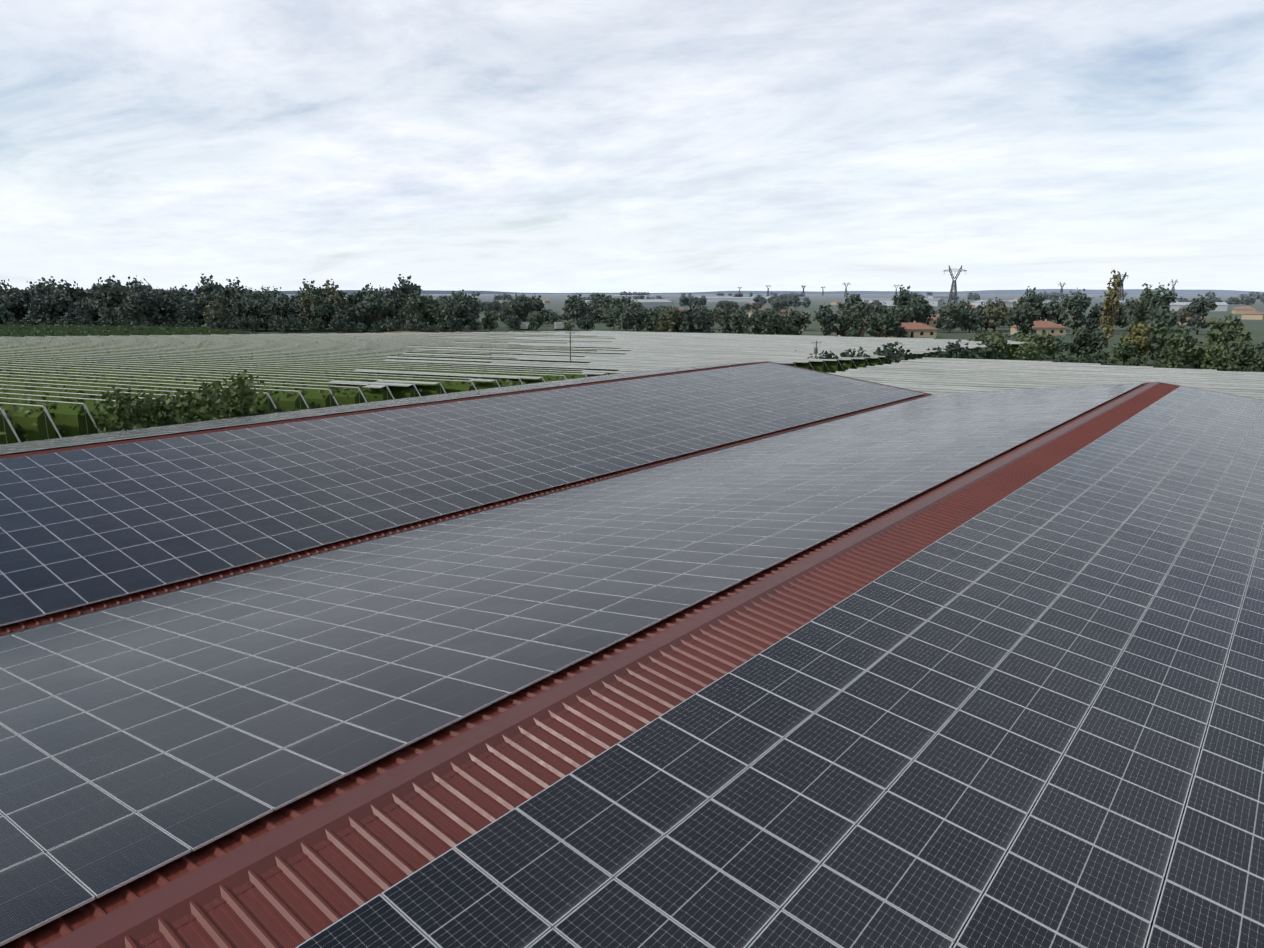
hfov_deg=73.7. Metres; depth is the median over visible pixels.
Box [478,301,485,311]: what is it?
round tree
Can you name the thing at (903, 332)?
tree
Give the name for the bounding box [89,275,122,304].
tall tree
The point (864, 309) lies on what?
round tree
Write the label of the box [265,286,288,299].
tall tree
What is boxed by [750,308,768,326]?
round tree
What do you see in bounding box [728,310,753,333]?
round tree
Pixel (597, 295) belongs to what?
round tree
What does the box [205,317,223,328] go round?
tree
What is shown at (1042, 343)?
tree light
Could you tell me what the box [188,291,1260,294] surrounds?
hills
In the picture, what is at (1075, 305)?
tall tree
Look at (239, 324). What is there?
tree
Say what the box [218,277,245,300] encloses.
tall tree
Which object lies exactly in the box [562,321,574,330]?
tree
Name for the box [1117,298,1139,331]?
round tree
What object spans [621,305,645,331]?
round tree
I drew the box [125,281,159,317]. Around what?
tall tree
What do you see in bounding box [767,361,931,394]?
verge
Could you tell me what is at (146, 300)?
tall tree
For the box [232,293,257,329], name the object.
tall tree
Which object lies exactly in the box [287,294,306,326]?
round tree
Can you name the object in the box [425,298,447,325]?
round tree
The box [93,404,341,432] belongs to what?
hedge
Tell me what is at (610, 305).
round tree
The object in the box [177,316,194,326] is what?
tree
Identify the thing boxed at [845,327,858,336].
tree
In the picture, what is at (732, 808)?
panels
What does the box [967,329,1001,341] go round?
tree light
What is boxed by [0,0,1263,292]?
sky
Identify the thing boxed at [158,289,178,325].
round tree
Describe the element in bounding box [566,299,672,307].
building
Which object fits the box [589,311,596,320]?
tree
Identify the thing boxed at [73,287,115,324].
round tree
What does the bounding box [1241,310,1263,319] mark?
building
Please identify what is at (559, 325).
box truck
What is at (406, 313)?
round tree
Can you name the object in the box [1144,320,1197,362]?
round tree
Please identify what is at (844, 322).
round tree
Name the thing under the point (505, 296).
round tree
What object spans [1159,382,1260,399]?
verge
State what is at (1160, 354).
tree light
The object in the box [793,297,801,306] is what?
round tree
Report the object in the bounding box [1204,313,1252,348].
tree light
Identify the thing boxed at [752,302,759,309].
round tree
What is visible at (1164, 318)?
round tree
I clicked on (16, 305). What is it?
round tree
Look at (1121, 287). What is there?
pylon
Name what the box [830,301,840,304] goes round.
building
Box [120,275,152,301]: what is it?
tall tree
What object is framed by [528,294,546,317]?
round tree
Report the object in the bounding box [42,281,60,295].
tall tree
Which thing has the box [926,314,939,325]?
house
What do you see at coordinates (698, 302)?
round tree
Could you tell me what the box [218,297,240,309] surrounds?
round tree
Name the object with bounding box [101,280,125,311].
tall tree
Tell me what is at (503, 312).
round tree
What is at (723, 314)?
round tree
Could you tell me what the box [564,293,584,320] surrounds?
round tree
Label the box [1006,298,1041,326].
round tree
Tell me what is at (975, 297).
round tree
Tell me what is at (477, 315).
round tree
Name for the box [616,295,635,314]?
round tree
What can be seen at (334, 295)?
round tree
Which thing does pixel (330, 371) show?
orchard posts
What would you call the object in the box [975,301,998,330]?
round tree
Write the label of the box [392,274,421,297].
tall tree
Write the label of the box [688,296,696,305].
round tree
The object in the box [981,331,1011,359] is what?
tree light
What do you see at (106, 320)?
tree
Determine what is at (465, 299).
tall tree
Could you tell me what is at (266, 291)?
tall tree
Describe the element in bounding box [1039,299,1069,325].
round tree
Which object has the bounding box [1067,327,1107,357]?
round tree
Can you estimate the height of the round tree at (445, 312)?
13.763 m
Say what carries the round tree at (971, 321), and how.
on the ground
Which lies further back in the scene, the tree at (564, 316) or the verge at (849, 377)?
the tree at (564, 316)
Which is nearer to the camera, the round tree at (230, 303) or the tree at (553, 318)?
the round tree at (230, 303)
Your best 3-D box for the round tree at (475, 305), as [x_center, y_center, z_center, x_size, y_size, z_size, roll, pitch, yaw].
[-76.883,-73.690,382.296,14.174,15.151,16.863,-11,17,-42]
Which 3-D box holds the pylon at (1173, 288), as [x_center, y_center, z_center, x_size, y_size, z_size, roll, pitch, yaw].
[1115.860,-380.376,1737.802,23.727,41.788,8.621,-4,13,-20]
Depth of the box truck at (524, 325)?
350.94 m
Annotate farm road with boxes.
[975,333,1128,333]
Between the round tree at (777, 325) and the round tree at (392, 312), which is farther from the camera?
the round tree at (392, 312)
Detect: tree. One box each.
[0,279,19,297]
[0,293,27,320]
[0,295,15,317]
[0,301,12,323]
[4,317,21,324]
[6,290,24,317]
[17,279,50,314]
[20,314,39,324]
[26,296,58,324]
[36,276,56,290]
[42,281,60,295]
[42,287,72,323]
[51,279,86,312]
[55,315,76,324]
[64,301,92,322]
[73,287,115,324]
[76,315,96,324]
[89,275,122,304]
[95,314,116,325]
[98,306,120,325]
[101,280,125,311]
[114,296,145,325]
[114,314,133,325]
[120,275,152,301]
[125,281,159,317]
[129,284,165,325]
[149,287,167,325]
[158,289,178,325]
[167,296,202,326]
[171,295,208,324]
[173,284,194,300]
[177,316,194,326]
[193,273,222,297]
[198,288,228,321]
[202,299,230,327]
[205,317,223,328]
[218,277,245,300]
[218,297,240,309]
[222,317,234,329]
[226,299,257,326]
[228,316,245,330]
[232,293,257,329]
[240,289,270,312]
[243,316,260,330]
[245,300,277,330]
[260,286,272,296]
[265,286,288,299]
[266,299,297,330]
[266,314,284,331]
[267,294,292,319]
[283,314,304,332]
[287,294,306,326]
[289,299,303,330]
[298,279,322,302]
[298,287,319,331]
[303,293,338,331]
[307,311,334,328]
[319,279,346,318]
[321,289,350,321]
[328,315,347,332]
[335,303,362,329]
[343,292,356,307]
[351,283,382,328]
[354,300,377,328]
[355,292,389,331]
[376,285,387,293]
[376,297,399,330]
[383,286,405,326]
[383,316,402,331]
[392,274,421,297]
[395,305,426,327]
[397,293,427,314]
[397,303,424,327]
[404,288,430,331]
[423,294,434,327]
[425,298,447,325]
[427,300,447,324]
[434,299,471,329]
[440,314,463,331]
[442,290,474,325]
[446,288,472,330]
[462,295,479,327]
[468,318,482,331]
[472,300,479,318]
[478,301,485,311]
[481,311,499,330]
[483,302,493,311]
[491,300,500,311]
[498,304,515,321]
[501,293,508,299]
[504,314,522,331]
[505,293,534,321]
[526,311,545,326]
[527,311,543,331]
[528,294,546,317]
[544,308,552,323]
[548,311,562,324]
[561,310,573,319]
[562,295,575,320]
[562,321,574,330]
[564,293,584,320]
[565,296,588,320]
[579,314,594,330]
[586,297,600,321]
[587,293,604,320]
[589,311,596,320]
[594,295,613,321]
[598,296,611,320]
[602,297,620,318]
[606,308,620,328]
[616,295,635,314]
[616,312,629,330]
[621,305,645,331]
[625,300,649,331]
[644,307,662,331]
[652,305,666,327]
[655,305,681,331]
[663,306,685,332]
[678,295,687,304]
[679,305,707,332]
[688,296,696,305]
[694,305,714,326]
[695,299,700,305]
[699,295,706,304]
[701,325,714,332]
[710,307,722,323]
[716,300,724,307]
[718,306,743,333]
[728,301,738,309]
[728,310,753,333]
[744,303,751,311]
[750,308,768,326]
[751,321,765,334]
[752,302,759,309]
[755,309,788,334]
[757,299,764,307]
[763,307,780,321]
[770,298,780,307]
[772,302,782,309]
[780,300,788,308]
[781,308,811,334]
[784,324,798,334]
[785,298,792,306]
[791,297,799,306]
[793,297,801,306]
[802,299,811,307]
[813,304,839,335]
[835,307,865,335]
[836,293,865,325]
[840,347,871,366]
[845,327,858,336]
[848,300,874,326]
[865,301,885,325]
[865,303,894,336]
[869,299,880,308]
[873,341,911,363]
[878,306,901,337]
[889,304,915,322]
[889,325,908,337]
[892,285,916,308]
[901,295,933,323]
[923,305,935,324]
[935,305,949,314]
[936,301,966,332]
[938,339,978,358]
[953,299,977,330]
[957,307,983,332]
[972,294,978,299]
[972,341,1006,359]
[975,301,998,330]
[981,297,1011,331]
[994,315,1006,326]
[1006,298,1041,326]
[1007,300,1040,339]
[1008,307,1032,327]
[1017,286,1044,320]
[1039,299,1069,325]
[1048,335,1068,358]
[1061,288,1091,331]
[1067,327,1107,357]
[1085,302,1114,332]
[1098,268,1123,347]
[1098,299,1124,327]
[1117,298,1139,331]
[1126,305,1160,328]
[1130,307,1168,327]
[1132,282,1152,331]
[1142,282,1177,315]
[1143,308,1184,357]
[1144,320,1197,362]
[1173,306,1191,324]
[1185,294,1217,334]
[1231,297,1240,304]
[1243,296,1251,304]
[1256,341,1263,371]
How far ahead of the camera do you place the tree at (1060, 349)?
205.98 m
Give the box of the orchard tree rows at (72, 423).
[0,333,1022,444]
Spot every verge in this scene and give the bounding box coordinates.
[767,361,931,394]
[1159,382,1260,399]
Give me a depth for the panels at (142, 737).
18.72 m
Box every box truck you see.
[517,322,529,330]
[555,322,573,330]
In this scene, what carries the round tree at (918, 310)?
on the ground
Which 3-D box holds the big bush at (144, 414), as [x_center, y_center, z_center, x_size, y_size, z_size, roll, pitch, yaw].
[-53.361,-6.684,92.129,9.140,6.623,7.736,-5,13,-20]
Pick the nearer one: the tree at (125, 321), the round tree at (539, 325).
the tree at (125, 321)
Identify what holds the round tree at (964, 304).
on the ground
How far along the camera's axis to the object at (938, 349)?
173.31 m
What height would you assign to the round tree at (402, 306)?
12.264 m
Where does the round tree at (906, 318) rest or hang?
on the ground
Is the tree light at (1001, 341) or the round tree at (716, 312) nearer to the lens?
the tree light at (1001, 341)
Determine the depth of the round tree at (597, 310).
454.50 m
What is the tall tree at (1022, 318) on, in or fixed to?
on the ground
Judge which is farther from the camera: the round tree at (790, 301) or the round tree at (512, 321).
the round tree at (790, 301)
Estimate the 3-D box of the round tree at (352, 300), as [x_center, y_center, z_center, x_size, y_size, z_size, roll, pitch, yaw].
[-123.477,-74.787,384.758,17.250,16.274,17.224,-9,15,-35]
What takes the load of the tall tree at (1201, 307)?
on the ground
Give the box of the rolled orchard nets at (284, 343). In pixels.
[0,331,931,441]
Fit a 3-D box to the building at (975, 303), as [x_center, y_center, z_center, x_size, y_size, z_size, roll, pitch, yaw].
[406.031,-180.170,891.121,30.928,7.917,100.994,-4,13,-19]
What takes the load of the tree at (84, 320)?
on the ground
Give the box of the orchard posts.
[1,330,1010,443]
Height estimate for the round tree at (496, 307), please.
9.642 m
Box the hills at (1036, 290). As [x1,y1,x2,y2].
[24,289,1263,292]
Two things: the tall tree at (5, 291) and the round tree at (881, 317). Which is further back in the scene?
the tall tree at (5, 291)
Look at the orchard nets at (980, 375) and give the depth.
118.98 m
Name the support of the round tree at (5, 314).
on the ground
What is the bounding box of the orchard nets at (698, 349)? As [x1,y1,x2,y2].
[330,331,1030,387]
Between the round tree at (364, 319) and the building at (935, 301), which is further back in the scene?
the building at (935, 301)
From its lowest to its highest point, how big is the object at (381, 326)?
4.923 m
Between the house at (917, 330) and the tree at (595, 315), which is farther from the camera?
the tree at (595, 315)
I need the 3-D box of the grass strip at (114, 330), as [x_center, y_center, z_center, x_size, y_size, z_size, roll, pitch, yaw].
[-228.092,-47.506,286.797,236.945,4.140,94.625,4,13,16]
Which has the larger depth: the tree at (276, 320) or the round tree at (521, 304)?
the round tree at (521, 304)
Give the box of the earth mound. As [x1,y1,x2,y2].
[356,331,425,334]
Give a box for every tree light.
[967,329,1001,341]
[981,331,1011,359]
[1012,331,1035,342]
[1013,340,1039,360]
[1031,331,1059,360]
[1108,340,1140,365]
[1118,321,1155,360]
[1155,331,1191,365]
[1160,331,1202,367]
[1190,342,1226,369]
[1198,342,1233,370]
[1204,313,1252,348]
[1207,326,1243,364]
[1224,338,1263,371]
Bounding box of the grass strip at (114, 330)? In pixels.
[0,323,257,338]
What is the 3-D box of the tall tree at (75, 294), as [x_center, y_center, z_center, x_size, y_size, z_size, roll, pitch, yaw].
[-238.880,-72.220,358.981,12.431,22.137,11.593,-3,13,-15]
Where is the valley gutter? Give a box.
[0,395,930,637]
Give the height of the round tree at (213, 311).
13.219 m
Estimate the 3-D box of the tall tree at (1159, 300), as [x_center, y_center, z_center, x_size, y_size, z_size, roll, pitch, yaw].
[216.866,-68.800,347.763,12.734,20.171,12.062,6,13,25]
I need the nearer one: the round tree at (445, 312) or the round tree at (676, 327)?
the round tree at (676, 327)
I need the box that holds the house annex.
[838,326,865,336]
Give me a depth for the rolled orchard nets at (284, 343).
159.88 m
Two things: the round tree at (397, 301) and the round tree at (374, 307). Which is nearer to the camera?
the round tree at (374, 307)
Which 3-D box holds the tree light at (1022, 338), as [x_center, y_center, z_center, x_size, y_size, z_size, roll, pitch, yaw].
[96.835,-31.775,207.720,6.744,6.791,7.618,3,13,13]
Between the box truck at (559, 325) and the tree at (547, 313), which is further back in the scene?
the tree at (547, 313)
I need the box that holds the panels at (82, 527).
[0,362,923,625]
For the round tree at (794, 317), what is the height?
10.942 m
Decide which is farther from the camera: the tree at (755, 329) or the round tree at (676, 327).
the round tree at (676, 327)
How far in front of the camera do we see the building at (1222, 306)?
723.81 m
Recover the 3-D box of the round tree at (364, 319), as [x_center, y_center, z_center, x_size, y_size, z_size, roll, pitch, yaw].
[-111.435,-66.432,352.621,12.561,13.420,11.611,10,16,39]
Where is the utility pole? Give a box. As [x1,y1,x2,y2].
[570,331,570,362]
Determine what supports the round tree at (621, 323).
on the ground
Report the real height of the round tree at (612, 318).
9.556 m
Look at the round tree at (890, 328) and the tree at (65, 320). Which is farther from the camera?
the tree at (65, 320)
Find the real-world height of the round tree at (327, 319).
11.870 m
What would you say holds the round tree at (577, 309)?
on the ground
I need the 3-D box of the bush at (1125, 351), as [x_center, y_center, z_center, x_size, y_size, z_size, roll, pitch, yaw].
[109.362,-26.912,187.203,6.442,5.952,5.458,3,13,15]
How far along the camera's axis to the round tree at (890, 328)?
294.79 m
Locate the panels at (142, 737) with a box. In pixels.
[0,383,1142,946]
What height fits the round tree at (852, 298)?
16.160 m
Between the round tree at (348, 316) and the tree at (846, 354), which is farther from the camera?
the round tree at (348, 316)
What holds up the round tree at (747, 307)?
on the ground
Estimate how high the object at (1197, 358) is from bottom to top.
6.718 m
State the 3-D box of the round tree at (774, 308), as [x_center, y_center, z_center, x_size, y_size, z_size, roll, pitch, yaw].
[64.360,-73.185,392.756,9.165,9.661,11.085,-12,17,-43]
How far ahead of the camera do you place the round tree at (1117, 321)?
351.57 m
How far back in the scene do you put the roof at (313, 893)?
12.54 m
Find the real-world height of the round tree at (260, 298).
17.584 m
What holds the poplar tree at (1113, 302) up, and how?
on the ground
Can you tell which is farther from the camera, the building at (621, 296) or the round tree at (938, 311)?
the building at (621, 296)
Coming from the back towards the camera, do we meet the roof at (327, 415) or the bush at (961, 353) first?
the bush at (961, 353)
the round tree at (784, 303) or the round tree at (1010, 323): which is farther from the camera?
the round tree at (784, 303)
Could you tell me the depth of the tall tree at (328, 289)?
370.87 m
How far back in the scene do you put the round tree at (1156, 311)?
323.56 m
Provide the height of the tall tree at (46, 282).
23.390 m
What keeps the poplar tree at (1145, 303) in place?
on the ground
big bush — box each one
[93,384,187,432]
[158,369,273,423]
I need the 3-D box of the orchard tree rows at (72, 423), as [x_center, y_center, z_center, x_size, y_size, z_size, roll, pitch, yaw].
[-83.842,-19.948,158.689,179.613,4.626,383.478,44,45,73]
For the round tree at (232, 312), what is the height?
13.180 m
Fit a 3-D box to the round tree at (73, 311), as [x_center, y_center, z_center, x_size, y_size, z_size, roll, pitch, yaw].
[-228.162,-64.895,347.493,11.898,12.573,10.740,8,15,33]
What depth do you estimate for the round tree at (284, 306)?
348.74 m
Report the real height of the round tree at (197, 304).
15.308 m
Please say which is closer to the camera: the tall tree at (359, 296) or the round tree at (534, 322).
the round tree at (534, 322)
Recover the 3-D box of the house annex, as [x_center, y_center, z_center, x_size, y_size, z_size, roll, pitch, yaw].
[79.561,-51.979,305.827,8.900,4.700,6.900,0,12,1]
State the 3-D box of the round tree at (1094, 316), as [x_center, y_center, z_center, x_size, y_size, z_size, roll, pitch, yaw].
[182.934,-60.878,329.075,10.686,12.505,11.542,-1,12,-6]
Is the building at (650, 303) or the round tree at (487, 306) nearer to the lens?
the round tree at (487, 306)
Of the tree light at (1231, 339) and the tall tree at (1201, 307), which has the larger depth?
the tall tree at (1201, 307)
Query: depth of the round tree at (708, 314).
367.73 m
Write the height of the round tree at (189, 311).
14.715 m
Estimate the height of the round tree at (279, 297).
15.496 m
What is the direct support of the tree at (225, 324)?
on the ground
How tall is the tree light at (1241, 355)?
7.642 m
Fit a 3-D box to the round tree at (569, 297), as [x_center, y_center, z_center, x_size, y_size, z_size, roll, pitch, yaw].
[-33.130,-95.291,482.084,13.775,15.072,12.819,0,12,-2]
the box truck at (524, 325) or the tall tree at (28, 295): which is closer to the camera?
the box truck at (524, 325)
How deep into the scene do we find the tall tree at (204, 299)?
357.32 m
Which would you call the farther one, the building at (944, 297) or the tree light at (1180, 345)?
the building at (944, 297)
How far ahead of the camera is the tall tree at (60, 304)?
346.41 m
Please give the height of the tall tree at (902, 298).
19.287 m
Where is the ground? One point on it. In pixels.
(557, 303)
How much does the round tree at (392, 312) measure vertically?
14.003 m
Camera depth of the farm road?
333.84 m
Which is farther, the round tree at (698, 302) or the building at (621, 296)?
the building at (621, 296)
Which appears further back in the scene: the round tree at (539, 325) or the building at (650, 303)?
the building at (650, 303)
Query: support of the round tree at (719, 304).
on the ground
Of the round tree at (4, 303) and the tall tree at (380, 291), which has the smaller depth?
the round tree at (4, 303)
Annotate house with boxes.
[872,321,936,337]
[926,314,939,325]
[1009,319,1067,334]
[1178,315,1206,324]
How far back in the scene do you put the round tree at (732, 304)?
699.68 m
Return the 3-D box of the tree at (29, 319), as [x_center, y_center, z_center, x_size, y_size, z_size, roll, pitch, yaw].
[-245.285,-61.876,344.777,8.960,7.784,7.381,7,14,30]
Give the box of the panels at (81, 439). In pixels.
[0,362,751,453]
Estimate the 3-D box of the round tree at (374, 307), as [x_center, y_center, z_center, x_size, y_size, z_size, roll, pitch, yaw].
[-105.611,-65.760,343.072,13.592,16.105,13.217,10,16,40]
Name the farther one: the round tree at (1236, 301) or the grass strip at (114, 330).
the round tree at (1236, 301)
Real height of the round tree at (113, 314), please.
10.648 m
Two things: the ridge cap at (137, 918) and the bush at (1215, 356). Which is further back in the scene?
the bush at (1215, 356)
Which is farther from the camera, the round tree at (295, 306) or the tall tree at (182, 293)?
the tall tree at (182, 293)
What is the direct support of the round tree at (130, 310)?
on the ground
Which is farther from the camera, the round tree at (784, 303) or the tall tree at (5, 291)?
the round tree at (784, 303)
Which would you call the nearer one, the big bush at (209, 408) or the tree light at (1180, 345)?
the big bush at (209, 408)
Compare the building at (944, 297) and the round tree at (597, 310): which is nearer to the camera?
the round tree at (597, 310)
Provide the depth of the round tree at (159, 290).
372.36 m
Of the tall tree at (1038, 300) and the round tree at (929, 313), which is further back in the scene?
the round tree at (929, 313)
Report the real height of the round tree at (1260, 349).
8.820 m
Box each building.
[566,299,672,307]
[614,295,647,297]
[637,298,673,303]
[694,297,753,301]
[695,296,732,296]
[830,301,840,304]
[861,298,943,305]
[928,296,958,298]
[971,300,1061,307]
[982,300,1011,307]
[1165,302,1227,310]
[1231,305,1256,313]
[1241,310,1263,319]
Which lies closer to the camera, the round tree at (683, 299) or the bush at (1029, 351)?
the bush at (1029, 351)
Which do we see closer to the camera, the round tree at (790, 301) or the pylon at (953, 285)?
the round tree at (790, 301)
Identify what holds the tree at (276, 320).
on the ground
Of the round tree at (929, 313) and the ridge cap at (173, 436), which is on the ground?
the round tree at (929, 313)
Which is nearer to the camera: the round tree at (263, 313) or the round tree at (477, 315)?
the round tree at (263, 313)
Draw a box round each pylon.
[944,265,965,304]
[1117,272,1127,300]
[1171,279,1177,291]
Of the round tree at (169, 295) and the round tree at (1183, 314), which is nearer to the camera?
the round tree at (169, 295)
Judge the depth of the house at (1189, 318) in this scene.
427.83 m
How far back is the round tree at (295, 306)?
352.17 m
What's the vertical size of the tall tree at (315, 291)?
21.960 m
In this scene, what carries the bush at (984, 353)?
on the ground
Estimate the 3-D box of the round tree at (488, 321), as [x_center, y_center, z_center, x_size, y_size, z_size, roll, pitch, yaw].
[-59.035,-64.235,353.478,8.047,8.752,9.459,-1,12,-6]
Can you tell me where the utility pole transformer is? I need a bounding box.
[811,341,818,358]
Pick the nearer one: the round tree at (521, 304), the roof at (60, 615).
the roof at (60, 615)
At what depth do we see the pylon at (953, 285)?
958.61 m
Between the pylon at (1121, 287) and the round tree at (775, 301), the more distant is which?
the pylon at (1121, 287)
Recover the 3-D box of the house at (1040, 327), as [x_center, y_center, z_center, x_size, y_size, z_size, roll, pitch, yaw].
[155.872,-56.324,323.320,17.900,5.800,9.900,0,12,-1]
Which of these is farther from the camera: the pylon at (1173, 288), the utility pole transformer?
the pylon at (1173, 288)
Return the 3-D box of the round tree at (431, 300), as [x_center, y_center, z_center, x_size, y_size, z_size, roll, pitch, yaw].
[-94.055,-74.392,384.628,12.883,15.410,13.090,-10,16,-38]
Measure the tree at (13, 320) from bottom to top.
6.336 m
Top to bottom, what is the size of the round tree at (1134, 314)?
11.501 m
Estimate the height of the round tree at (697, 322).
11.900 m
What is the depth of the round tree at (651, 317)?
316.29 m
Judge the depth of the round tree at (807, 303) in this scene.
843.08 m
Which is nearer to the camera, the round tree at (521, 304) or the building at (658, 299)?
the round tree at (521, 304)
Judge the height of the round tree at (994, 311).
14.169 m
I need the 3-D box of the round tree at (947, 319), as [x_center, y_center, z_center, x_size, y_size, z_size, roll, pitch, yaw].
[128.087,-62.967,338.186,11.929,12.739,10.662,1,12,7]
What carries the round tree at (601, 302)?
on the ground
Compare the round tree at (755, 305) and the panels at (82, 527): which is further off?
the round tree at (755, 305)
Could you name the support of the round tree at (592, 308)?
on the ground
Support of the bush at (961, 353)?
on the ground
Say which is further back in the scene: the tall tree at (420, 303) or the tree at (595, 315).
the tree at (595, 315)
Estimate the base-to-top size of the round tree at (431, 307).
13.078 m
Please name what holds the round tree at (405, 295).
on the ground
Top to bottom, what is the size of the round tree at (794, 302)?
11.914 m
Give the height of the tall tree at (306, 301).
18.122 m
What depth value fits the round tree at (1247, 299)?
1040.17 m
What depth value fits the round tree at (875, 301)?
588.84 m
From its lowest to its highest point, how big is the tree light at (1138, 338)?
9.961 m
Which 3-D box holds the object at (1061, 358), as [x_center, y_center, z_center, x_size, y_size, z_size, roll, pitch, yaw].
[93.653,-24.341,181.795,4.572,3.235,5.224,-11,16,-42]
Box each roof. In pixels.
[0,362,757,455]
[0,363,930,634]
[125,383,1263,947]
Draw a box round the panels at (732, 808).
[296,386,1263,947]
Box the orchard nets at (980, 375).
[830,357,1263,399]
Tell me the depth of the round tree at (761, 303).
779.21 m
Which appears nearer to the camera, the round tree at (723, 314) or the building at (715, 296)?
the round tree at (723, 314)
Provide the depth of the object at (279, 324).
339.55 m
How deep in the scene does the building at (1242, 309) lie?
631.28 m
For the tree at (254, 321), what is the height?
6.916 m
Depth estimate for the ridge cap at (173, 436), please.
45.93 m
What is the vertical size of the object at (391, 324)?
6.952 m
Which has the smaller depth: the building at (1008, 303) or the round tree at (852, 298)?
the round tree at (852, 298)
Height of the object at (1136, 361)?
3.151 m
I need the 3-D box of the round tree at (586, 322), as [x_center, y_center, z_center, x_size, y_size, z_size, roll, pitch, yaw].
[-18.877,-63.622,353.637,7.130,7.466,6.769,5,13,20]
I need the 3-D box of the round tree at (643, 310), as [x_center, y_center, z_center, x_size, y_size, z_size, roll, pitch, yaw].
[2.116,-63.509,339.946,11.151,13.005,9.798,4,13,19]
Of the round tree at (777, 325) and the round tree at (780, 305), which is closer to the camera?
the round tree at (777, 325)
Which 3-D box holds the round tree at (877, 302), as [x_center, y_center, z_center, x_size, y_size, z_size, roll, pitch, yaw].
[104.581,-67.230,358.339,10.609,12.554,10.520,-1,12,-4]
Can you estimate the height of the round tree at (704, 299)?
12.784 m
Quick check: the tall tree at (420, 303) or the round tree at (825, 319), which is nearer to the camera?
the round tree at (825, 319)
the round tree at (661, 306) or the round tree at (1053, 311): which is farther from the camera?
the round tree at (1053, 311)
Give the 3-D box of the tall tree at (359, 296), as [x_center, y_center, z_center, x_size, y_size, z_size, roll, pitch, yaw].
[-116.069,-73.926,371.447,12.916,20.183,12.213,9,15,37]
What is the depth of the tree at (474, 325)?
346.43 m
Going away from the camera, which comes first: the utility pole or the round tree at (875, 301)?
the utility pole
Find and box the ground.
[102,294,1263,371]
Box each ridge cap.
[0,362,770,458]
[41,382,1159,947]
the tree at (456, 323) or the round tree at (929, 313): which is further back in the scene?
the round tree at (929, 313)
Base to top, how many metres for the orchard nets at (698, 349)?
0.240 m
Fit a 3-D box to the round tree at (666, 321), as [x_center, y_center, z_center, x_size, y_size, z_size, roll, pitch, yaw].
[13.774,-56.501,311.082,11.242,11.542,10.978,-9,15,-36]
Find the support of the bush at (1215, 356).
on the ground
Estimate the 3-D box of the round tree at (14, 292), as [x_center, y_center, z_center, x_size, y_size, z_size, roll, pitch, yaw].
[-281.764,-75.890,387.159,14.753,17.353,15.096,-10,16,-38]

